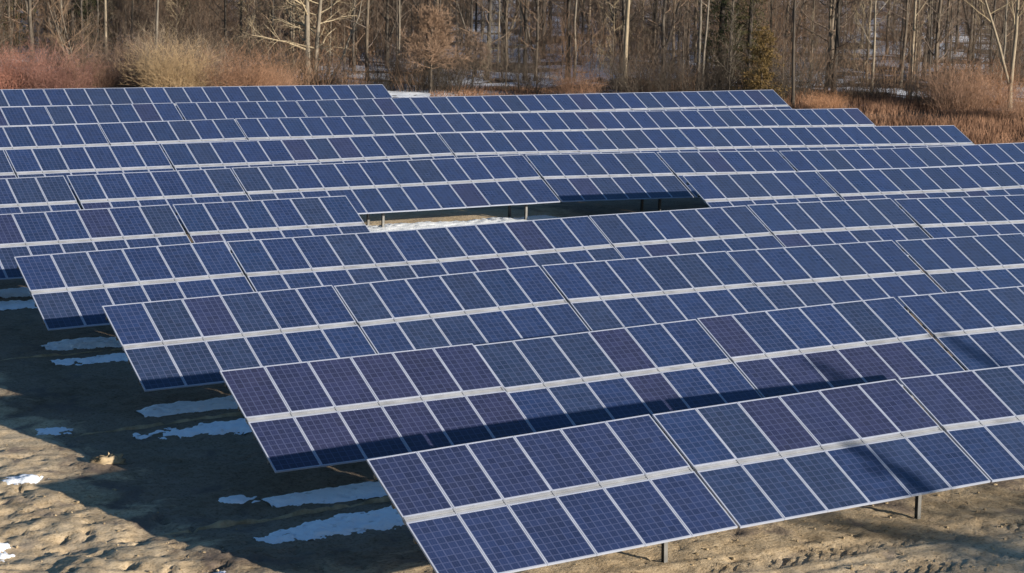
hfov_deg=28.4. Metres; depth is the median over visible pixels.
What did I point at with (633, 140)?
solar table
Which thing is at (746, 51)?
sapling
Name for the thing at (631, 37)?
sapling
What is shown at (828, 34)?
sapling
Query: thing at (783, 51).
sapling
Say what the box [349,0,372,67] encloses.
bare tree
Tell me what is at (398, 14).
bare tree
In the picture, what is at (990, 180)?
solar table
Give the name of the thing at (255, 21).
sapling
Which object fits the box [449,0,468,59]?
bare tree
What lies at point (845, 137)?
solar table
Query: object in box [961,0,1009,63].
bare tree
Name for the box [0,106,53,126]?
solar table
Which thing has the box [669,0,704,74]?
sapling
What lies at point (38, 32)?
sapling
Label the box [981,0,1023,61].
bare tree
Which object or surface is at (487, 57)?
sapling
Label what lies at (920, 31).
sapling
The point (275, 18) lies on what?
bare tree
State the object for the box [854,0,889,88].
sapling
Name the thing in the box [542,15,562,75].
sapling
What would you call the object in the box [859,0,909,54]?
bare tree
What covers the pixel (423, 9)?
bare tree
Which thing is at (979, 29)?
sapling
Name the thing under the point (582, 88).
shrub
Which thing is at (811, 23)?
bare tree
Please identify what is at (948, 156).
solar table
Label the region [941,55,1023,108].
shrub
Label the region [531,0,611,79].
bare tree
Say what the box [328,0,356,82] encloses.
sapling
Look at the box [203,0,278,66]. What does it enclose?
bare tree
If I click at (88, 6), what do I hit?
evergreen
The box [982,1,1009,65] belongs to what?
sapling
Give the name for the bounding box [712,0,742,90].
sapling
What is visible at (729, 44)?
sapling
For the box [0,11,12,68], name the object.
sapling
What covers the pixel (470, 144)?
solar table
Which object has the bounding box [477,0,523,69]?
bare tree
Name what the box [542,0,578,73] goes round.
sapling
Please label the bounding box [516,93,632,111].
solar table
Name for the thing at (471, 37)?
tree
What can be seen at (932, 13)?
bare tree
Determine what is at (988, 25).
sapling
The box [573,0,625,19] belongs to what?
bare tree
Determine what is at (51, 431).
snow
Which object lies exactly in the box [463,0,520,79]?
bare tree
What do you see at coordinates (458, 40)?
sapling
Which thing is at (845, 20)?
bare tree
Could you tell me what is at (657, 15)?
bare tree
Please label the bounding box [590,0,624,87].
sapling
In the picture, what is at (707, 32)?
bare tree
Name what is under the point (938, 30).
bare tree
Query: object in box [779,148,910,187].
solar table
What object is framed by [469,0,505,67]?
sapling
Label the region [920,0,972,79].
bare tree
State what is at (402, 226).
snow
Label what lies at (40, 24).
sapling
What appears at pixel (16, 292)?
snow
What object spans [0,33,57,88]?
shrub
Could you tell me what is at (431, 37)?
tree
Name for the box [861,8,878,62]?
sapling
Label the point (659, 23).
bare tree
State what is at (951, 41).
sapling
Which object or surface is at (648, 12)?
bare tree
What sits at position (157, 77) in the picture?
tan shrub
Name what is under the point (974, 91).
shrub
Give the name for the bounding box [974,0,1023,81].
bare tree
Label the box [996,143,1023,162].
solar table
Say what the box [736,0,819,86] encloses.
bare tree
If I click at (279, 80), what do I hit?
shrub
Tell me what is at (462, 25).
bare tree
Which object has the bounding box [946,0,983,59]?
bare tree
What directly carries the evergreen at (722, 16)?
on the ground
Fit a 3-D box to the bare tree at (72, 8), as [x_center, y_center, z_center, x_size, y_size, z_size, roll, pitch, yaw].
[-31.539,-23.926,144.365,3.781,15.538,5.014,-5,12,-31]
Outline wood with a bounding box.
[130,0,984,41]
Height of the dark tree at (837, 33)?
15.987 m
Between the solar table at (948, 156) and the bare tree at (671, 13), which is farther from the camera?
the bare tree at (671, 13)
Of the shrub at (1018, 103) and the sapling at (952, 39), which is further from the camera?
the sapling at (952, 39)
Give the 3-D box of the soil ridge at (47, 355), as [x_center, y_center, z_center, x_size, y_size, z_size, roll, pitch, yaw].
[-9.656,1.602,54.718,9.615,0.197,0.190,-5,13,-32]
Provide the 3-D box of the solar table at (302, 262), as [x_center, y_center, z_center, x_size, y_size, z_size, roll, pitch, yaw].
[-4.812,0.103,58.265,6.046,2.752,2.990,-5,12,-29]
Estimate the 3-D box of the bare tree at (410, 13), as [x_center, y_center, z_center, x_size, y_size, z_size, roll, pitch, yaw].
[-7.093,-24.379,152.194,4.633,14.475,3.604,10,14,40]
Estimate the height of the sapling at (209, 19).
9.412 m
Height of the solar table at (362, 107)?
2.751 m
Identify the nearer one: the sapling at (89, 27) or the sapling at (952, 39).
the sapling at (89, 27)
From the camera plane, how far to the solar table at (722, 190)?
74.56 m
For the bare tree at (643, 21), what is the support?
on the ground
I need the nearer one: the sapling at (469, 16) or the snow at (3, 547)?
the snow at (3, 547)
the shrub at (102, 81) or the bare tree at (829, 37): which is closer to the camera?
the shrub at (102, 81)
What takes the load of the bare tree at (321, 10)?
on the ground
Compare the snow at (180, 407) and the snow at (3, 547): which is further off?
the snow at (180, 407)
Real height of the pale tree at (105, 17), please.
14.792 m
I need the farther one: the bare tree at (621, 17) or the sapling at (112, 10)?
the bare tree at (621, 17)
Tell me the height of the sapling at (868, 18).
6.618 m
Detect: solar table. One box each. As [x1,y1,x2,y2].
[0,89,50,113]
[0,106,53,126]
[0,123,109,171]
[0,149,16,177]
[0,176,80,213]
[0,204,190,279]
[0,263,6,279]
[5,144,174,195]
[14,241,253,330]
[43,87,171,105]
[45,103,182,143]
[66,168,249,224]
[99,118,247,163]
[102,285,376,391]
[161,139,319,185]
[163,86,285,119]
[172,196,369,262]
[175,101,305,137]
[219,343,534,472]
[227,229,447,302]
[231,161,416,226]
[235,116,374,140]
[276,84,391,112]
[296,97,420,116]
[304,133,455,163]
[334,265,589,353]
[362,113,494,151]
[366,414,737,572]
[383,155,559,219]
[410,95,529,113]
[416,216,622,284]
[438,131,580,174]
[474,319,761,431]
[481,112,606,131]
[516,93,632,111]
[525,152,693,210]
[541,251,775,336]
[563,128,698,184]
[589,205,783,258]
[592,110,711,129]
[617,91,729,110]
[652,379,989,527]
[656,151,795,197]
[679,127,808,170]
[682,171,842,224]
[697,109,811,127]
[697,297,964,397]
[713,90,791,109]
[726,240,943,311]
[747,198,929,255]
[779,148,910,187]
[788,126,910,149]
[795,108,874,126]
[817,167,968,217]
[890,125,974,146]
[891,144,1015,167]
[894,195,1023,237]
[895,233,1023,291]
[897,286,1023,370]
[898,364,1023,481]
[939,163,1023,195]
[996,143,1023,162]
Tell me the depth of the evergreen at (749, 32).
132.99 m
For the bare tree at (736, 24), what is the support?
on the ground
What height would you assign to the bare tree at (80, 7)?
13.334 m
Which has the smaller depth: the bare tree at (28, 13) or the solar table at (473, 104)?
the solar table at (473, 104)
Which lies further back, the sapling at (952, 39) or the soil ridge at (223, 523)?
the sapling at (952, 39)
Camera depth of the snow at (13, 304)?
59.34 m
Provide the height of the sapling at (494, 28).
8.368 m
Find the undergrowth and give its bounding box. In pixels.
[0,0,1023,106]
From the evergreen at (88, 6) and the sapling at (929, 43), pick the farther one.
the evergreen at (88, 6)
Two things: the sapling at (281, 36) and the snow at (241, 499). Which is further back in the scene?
the sapling at (281, 36)
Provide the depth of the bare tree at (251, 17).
139.94 m
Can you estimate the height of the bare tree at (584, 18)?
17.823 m
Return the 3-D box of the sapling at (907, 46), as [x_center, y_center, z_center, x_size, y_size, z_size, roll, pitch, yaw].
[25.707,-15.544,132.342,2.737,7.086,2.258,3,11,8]
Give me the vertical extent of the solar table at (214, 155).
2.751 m
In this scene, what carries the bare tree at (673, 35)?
on the ground
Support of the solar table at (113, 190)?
on the ground
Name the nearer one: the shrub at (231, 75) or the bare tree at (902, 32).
the shrub at (231, 75)
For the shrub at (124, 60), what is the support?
on the ground
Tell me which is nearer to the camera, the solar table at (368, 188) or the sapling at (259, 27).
the solar table at (368, 188)
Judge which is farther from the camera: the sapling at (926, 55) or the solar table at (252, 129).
the sapling at (926, 55)
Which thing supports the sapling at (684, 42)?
on the ground
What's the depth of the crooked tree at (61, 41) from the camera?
126.31 m
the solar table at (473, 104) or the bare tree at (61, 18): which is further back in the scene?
the bare tree at (61, 18)
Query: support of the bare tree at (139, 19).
on the ground
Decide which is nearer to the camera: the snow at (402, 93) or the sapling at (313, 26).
the snow at (402, 93)
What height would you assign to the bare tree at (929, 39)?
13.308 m
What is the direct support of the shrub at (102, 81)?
on the ground
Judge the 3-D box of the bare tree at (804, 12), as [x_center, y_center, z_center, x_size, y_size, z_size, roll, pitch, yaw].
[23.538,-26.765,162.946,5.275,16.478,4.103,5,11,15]
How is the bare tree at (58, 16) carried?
on the ground
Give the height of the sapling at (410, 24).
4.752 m
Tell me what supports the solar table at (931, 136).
on the ground
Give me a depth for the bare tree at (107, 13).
147.84 m
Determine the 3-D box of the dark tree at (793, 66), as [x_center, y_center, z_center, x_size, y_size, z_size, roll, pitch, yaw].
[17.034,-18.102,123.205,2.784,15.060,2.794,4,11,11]
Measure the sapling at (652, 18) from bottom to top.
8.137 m
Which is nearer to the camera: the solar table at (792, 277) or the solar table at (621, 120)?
the solar table at (792, 277)
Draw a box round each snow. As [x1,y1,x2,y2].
[0,287,30,297]
[0,299,36,310]
[0,543,14,561]
[2,474,48,484]
[35,427,72,434]
[40,336,121,350]
[50,353,127,365]
[133,418,251,438]
[137,395,237,416]
[218,495,258,503]
[253,506,403,543]
[262,481,386,507]
[367,215,560,231]
[388,89,478,96]
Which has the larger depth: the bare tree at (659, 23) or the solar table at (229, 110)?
the bare tree at (659, 23)
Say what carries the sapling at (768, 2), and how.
on the ground
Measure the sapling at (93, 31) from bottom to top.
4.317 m
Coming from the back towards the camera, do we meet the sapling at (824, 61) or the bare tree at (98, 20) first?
the bare tree at (98, 20)
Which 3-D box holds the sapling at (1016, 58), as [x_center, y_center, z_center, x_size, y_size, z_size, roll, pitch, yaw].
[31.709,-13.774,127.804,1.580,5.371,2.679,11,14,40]
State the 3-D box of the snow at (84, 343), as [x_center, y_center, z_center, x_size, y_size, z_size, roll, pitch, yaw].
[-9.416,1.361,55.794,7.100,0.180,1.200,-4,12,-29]
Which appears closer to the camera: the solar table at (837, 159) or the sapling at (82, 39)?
the solar table at (837, 159)
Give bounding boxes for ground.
[0,0,1023,572]
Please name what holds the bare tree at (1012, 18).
on the ground
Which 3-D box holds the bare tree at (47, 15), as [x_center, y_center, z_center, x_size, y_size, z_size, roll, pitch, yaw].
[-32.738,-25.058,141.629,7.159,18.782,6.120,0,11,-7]
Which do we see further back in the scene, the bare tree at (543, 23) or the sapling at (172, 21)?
the bare tree at (543, 23)
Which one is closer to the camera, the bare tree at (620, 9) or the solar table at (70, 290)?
the solar table at (70, 290)
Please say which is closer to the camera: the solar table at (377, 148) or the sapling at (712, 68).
the solar table at (377, 148)
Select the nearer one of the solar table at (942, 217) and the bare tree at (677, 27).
the solar table at (942, 217)
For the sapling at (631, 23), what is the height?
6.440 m
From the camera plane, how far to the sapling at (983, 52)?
128.94 m
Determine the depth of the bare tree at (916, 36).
143.28 m
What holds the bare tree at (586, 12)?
on the ground
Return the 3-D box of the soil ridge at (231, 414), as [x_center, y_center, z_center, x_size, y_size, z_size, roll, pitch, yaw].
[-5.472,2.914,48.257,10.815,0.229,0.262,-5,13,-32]
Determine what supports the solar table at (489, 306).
on the ground
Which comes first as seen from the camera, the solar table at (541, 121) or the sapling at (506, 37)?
the solar table at (541, 121)
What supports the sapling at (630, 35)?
on the ground
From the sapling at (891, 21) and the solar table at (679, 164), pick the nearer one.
the solar table at (679, 164)
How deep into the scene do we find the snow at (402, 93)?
126.11 m
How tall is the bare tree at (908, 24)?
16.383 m
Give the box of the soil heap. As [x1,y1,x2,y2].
[89,452,126,464]
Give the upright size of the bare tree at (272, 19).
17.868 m
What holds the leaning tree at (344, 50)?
on the ground
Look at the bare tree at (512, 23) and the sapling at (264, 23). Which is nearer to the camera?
the sapling at (264, 23)
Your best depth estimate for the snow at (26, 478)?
41.56 m
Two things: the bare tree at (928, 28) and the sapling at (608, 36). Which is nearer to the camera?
the sapling at (608, 36)
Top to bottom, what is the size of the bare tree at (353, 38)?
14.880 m
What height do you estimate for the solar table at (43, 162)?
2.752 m
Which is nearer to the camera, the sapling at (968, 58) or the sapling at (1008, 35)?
the sapling at (968, 58)
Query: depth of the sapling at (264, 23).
133.98 m
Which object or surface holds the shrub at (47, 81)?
on the ground
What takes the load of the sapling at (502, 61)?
on the ground
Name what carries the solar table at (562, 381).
on the ground
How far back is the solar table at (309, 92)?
104.68 m
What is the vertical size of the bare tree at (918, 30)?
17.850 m
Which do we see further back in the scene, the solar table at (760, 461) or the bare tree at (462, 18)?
the bare tree at (462, 18)
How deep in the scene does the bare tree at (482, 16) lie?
168.27 m
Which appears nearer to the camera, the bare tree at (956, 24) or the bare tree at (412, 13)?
the bare tree at (956, 24)
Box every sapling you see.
[0,0,14,51]
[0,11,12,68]
[4,0,32,53]
[22,0,53,55]
[27,0,48,47]
[29,1,49,59]
[50,0,80,58]
[56,0,103,71]
[77,16,88,60]
[86,11,102,58]
[98,0,119,51]
[112,3,140,62]
[138,0,164,43]
[160,0,186,47]
[166,0,201,44]
[189,0,223,46]
[192,11,206,58]
[195,0,229,39]
[202,0,235,58]
[227,0,256,54]
[236,1,270,62]
[246,0,260,56]
[250,0,275,55]
[271,0,288,56]
[271,3,291,74]
[287,4,312,81]
[302,1,323,63]
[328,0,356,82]
[334,0,365,65]
[364,0,395,82]
[369,0,381,53]
[394,0,432,62]
[403,2,417,50]
[410,0,435,70]
[443,0,464,44]
[445,0,464,43]
[450,18,464,83]
[459,2,479,53]
[461,0,485,69]
[468,1,496,45]
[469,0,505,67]
[476,9,498,91]
[486,0,510,56]
[493,0,530,85]
[493,11,511,72]
[494,37,509,90]
[500,0,517,57]
[523,0,547,67]
[527,3,555,92]
[530,0,549,53]
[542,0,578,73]
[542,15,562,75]
[581,22,597,68]
[583,0,613,69]
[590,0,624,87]
[591,12,614,84]
[604,22,619,81]
[617,13,637,70]
[618,0,644,50]
[622,0,644,67]
[630,0,650,45]
[630,0,653,69]
[637,0,661,39]
[639,4,665,67]
[640,0,661,59]
[655,0,707,91]
[655,0,709,66]
[656,17,682,84]
[657,1,692,61]
[659,3,671,39]
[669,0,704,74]
[680,2,692,50]
[706,29,724,82]
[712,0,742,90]
[718,1,747,89]
[725,0,764,88]
[755,0,780,60]
[756,0,803,84]
[772,13,796,93]
[780,0,822,69]
[796,9,820,82]
[802,26,810,63]
[804,2,846,61]
[808,15,838,95]
[837,11,856,82]
[843,31,867,85]
[844,0,883,90]
[848,3,879,49]
[848,24,870,80]
[853,0,872,57]
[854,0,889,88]
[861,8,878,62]
[870,2,895,67]
[877,1,901,43]
[881,4,909,91]
[887,0,923,95]
[899,1,940,87]
[903,0,955,73]
[904,0,944,88]
[918,11,942,94]
[921,4,946,63]
[939,0,963,72]
[941,0,967,83]
[953,2,970,45]
[954,1,982,70]
[961,40,978,81]
[962,8,978,67]
[968,6,990,64]
[973,28,990,76]
[975,0,999,54]
[980,9,994,66]
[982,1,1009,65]
[983,6,1010,86]
[993,1,1017,71]
[993,26,1010,81]
[999,0,1023,76]
[1001,26,1023,100]
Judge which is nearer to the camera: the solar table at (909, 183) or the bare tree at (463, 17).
the solar table at (909, 183)
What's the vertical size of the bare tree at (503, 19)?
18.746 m
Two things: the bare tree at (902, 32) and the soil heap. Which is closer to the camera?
the soil heap
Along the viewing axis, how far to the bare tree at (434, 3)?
148.97 m
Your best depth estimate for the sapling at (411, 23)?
141.85 m
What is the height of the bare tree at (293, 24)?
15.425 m
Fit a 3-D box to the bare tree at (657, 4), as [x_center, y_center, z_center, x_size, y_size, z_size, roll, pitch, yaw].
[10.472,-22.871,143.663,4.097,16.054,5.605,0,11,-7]
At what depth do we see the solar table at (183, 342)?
48.98 m
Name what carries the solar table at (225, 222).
on the ground
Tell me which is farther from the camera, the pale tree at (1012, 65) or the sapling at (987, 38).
the sapling at (987, 38)
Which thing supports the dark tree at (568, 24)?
on the ground
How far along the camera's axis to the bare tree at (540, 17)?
157.83 m
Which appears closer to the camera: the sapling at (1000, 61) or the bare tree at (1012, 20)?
the sapling at (1000, 61)
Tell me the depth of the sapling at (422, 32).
128.91 m
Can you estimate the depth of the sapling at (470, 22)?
142.11 m
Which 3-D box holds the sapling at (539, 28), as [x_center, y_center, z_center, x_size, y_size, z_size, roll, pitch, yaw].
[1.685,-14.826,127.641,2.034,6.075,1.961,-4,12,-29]
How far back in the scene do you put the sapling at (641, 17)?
154.77 m
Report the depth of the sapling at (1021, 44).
143.32 m
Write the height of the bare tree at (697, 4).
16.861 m
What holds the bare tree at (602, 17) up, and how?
on the ground
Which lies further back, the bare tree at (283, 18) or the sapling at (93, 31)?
the bare tree at (283, 18)
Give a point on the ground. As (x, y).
(178, 482)
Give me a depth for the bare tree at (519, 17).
163.85 m
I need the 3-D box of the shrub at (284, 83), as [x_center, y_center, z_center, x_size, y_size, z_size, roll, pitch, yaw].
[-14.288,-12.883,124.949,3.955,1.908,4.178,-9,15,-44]
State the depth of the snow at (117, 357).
52.71 m
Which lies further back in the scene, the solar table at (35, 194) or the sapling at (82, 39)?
the sapling at (82, 39)
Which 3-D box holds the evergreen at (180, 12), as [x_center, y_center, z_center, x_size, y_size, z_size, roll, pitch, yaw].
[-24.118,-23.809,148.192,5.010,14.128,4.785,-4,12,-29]
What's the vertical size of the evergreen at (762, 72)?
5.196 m
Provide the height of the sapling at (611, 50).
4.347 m
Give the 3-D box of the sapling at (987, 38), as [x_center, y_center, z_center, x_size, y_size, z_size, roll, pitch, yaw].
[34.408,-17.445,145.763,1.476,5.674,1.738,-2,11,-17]
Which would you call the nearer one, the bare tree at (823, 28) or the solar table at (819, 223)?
the solar table at (819, 223)
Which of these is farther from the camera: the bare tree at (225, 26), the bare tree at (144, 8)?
the bare tree at (144, 8)
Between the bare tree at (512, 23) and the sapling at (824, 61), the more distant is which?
the bare tree at (512, 23)
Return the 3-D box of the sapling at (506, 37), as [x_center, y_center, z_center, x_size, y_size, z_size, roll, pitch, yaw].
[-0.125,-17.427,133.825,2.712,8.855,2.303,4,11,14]
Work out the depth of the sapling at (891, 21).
173.13 m
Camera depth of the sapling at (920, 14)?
131.67 m
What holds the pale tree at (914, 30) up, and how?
on the ground
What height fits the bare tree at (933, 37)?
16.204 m
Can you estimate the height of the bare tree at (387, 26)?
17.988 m
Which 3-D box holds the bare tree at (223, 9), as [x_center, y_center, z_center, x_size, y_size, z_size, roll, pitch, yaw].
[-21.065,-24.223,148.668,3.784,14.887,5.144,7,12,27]
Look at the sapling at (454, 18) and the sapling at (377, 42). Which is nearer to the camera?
the sapling at (377, 42)
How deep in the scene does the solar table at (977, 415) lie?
41.91 m
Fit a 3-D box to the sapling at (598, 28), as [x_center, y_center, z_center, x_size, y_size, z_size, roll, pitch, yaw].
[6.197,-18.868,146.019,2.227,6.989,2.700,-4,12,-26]
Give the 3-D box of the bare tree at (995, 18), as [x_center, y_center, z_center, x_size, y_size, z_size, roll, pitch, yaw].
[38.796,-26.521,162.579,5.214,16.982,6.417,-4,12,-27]
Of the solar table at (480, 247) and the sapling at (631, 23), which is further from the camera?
the sapling at (631, 23)
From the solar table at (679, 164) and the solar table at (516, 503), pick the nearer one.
the solar table at (516, 503)
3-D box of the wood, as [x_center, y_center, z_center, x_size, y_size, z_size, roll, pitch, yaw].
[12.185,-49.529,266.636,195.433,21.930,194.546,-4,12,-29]
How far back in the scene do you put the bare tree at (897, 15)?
174.99 m
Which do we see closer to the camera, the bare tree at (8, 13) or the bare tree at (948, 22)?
the bare tree at (8, 13)
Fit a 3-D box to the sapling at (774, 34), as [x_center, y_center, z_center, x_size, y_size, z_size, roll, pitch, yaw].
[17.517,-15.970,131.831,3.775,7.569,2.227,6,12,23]
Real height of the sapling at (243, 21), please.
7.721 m
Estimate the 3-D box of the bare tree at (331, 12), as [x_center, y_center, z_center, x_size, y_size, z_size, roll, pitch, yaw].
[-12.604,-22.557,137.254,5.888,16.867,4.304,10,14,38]
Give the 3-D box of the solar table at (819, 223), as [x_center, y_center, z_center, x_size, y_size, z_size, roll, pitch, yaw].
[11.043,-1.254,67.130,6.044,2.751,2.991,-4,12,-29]
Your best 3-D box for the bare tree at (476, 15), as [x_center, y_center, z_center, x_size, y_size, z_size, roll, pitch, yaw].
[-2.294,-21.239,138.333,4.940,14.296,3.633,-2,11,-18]
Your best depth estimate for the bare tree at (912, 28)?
157.75 m
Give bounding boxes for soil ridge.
[0,348,121,360]
[68,411,243,436]
[157,495,390,536]
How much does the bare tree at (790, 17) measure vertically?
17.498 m
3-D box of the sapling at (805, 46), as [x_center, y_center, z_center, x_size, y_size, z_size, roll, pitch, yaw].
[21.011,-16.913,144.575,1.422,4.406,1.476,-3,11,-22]
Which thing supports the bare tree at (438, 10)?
on the ground
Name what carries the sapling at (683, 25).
on the ground
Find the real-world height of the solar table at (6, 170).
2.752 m
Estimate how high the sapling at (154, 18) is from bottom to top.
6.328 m
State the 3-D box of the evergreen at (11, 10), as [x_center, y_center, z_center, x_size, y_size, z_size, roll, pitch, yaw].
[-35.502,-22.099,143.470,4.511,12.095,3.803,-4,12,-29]
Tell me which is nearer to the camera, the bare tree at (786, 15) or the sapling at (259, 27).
the sapling at (259, 27)
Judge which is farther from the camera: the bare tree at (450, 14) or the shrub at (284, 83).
the bare tree at (450, 14)
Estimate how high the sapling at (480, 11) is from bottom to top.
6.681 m
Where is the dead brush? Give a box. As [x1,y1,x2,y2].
[1,74,1023,144]
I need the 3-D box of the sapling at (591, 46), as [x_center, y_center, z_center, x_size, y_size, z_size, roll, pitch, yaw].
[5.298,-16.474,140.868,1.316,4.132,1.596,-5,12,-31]
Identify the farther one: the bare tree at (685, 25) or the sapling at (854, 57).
the bare tree at (685, 25)
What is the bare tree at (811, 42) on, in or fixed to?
on the ground
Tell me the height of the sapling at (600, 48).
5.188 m
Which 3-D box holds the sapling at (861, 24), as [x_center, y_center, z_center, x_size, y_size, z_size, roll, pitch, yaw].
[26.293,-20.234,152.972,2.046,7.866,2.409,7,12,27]
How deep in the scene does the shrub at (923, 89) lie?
126.38 m
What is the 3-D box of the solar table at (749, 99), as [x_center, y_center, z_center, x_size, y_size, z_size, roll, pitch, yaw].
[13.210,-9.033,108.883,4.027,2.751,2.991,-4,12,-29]
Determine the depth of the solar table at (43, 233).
62.02 m
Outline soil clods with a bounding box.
[4,439,1023,572]
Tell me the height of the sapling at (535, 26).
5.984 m
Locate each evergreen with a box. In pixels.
[0,0,36,49]
[54,0,117,53]
[150,0,206,45]
[691,0,747,87]
[726,0,771,89]
[729,25,791,98]
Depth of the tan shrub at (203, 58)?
120.38 m
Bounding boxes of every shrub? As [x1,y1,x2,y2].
[0,30,94,88]
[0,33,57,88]
[2,43,118,88]
[49,51,141,87]
[64,29,195,87]
[75,42,151,87]
[108,17,229,86]
[115,28,232,87]
[149,43,273,86]
[165,30,239,86]
[181,39,290,86]
[225,55,306,85]
[255,65,309,85]
[544,61,614,93]
[796,86,850,108]
[897,57,994,109]
[901,53,1023,111]
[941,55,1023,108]
[971,77,1023,121]
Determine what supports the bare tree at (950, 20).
on the ground
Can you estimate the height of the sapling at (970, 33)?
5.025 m
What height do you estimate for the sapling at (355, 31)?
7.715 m
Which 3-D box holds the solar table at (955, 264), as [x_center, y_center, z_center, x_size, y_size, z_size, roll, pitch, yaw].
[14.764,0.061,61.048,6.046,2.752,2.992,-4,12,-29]
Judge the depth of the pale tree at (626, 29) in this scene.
132.14 m
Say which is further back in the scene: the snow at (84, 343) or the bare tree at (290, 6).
the bare tree at (290, 6)
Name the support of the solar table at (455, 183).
on the ground
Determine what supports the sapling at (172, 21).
on the ground
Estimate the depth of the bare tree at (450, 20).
134.52 m
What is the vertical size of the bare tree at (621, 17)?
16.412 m
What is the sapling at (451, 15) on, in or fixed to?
on the ground
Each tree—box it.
[0,0,42,56]
[0,0,44,63]
[19,0,91,59]
[32,0,75,24]
[36,0,105,79]
[37,0,89,56]
[42,0,84,51]
[55,0,76,50]
[68,0,122,51]
[70,0,102,62]
[92,0,136,29]
[99,0,148,55]
[101,0,129,36]
[104,0,107,63]
[118,0,154,34]
[133,0,149,42]
[155,0,158,48]
[186,0,242,38]
[200,0,259,60]
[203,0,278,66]
[226,0,283,57]
[229,0,370,84]
[245,0,283,62]
[258,0,326,67]
[263,1,287,47]
[263,1,294,53]
[267,0,294,49]
[272,0,330,71]
[296,0,327,28]
[296,0,345,70]
[324,0,373,83]
[327,0,372,71]
[329,0,377,62]
[332,0,397,80]
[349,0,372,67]
[365,0,410,68]
[372,1,409,33]
[374,0,410,61]
[375,0,420,82]
[378,0,416,44]
[378,1,407,45]
[395,0,420,38]
[397,1,472,92]
[403,0,480,40]
[404,0,425,40]
[406,0,466,63]
[420,0,450,51]
[428,0,466,71]
[430,0,481,71]
[438,0,497,65]
[441,0,459,39]
[444,26,499,87]
[448,0,477,46]
[448,0,508,75]
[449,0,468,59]
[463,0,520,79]
[467,0,544,66]
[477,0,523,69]
[480,0,494,37]
[493,0,522,64]
[494,0,561,68]
[501,0,533,44]
[504,0,556,80]
[510,0,548,54]
[510,0,558,51]
[516,0,556,33]
[522,0,527,78]
[527,0,557,57]
[529,0,557,44]
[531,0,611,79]
[564,0,570,79]
[573,0,594,42]
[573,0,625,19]
[582,0,605,54]
[591,0,651,70]
[592,0,620,42]
[592,0,651,55]
[595,0,648,29]
[603,0,645,35]
[620,0,659,61]
[622,0,629,90]
[623,0,696,75]
[631,0,672,52]
[632,0,684,56]
[634,0,684,48]
[639,0,696,70]
[652,0,680,72]
[660,2,690,62]
[661,0,693,36]
[665,0,726,37]
[672,1,715,59]
[681,0,716,62]
[683,0,718,77]
[685,0,735,62]
[695,0,709,90]
[705,0,783,87]
[710,0,747,59]
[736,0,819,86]
[756,0,828,70]
[772,0,807,59]
[774,0,804,46]
[776,0,868,87]
[777,0,820,51]
[777,3,827,58]
[780,0,808,108]
[784,0,817,78]
[807,0,853,50]
[818,0,870,94]
[827,0,840,95]
[829,0,858,20]
[840,0,898,79]
[841,0,869,56]
[854,0,904,94]
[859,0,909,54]
[860,0,888,47]
[870,0,943,86]
[889,0,943,81]
[892,0,925,42]
[893,2,927,58]
[894,0,932,71]
[898,0,969,77]
[899,0,933,67]
[899,0,951,67]
[903,0,978,75]
[907,0,944,96]
[907,0,953,62]
[910,0,957,97]
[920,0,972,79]
[920,0,974,61]
[921,0,966,66]
[927,0,977,66]
[927,1,971,44]
[946,0,978,45]
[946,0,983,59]
[953,0,968,53]
[956,0,1010,67]
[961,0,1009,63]
[966,0,1023,107]
[967,1,1005,42]
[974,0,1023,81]
[979,0,1023,71]
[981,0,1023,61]
[986,0,1023,88]
[997,0,1023,60]
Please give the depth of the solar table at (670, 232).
64.29 m
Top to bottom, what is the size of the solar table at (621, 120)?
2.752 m
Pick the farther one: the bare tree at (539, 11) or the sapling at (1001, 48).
the bare tree at (539, 11)
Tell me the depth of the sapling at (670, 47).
128.89 m
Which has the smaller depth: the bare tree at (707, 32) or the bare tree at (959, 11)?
the bare tree at (707, 32)
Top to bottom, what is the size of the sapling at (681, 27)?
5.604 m
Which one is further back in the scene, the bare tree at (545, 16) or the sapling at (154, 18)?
the bare tree at (545, 16)
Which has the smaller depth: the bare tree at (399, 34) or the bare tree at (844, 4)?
the bare tree at (399, 34)
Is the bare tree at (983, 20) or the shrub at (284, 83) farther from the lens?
the bare tree at (983, 20)
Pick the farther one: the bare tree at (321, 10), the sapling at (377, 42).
the bare tree at (321, 10)
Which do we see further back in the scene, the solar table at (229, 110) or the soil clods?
the solar table at (229, 110)
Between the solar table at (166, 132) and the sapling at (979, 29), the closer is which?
the solar table at (166, 132)
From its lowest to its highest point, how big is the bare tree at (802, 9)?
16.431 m
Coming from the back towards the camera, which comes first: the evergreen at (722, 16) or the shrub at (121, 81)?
the evergreen at (722, 16)
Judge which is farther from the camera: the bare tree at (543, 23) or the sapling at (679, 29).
the bare tree at (543, 23)
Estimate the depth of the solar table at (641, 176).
79.37 m
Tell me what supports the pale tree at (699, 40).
on the ground
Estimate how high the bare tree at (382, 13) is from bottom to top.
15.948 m
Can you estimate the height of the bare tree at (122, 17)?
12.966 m
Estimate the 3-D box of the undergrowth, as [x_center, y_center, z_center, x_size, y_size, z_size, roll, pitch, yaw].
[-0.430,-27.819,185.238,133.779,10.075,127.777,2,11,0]
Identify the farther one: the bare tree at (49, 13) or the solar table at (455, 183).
the bare tree at (49, 13)
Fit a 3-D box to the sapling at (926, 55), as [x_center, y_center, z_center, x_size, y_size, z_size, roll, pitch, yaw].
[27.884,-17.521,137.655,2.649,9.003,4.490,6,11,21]
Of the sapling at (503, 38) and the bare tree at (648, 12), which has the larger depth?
the bare tree at (648, 12)
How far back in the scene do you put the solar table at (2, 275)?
59.16 m
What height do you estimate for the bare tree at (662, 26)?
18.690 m
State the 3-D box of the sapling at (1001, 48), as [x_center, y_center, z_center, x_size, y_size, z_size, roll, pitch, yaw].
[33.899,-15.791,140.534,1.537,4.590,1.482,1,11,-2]
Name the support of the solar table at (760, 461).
on the ground

